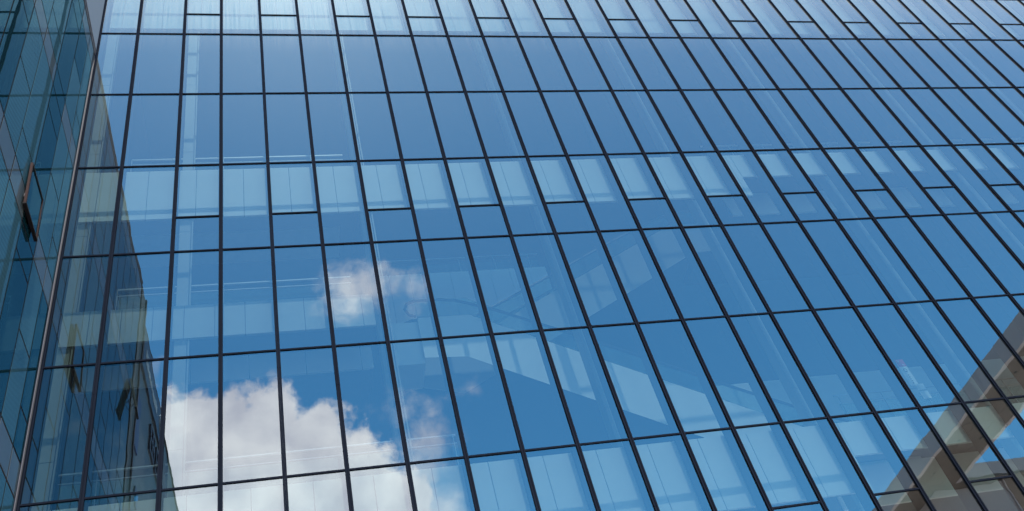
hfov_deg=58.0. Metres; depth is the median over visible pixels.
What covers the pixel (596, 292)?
escalator
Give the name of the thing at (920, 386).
notice board
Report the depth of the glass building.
31.82 m
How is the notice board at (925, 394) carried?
attached to the glass building
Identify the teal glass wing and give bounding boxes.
[0,0,95,510]
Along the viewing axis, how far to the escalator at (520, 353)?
27.27 m
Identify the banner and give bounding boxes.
[895,359,917,385]
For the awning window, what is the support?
in the teal glass wing
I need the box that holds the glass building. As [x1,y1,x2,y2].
[15,0,1023,510]
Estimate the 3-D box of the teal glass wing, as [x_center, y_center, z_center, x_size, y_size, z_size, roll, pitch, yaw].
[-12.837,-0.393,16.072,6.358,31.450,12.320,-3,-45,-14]
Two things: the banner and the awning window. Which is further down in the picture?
the banner
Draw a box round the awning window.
[23,162,43,241]
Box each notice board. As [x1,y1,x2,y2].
[915,383,925,389]
[919,390,931,398]
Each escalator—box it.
[403,298,920,465]
[423,210,710,392]

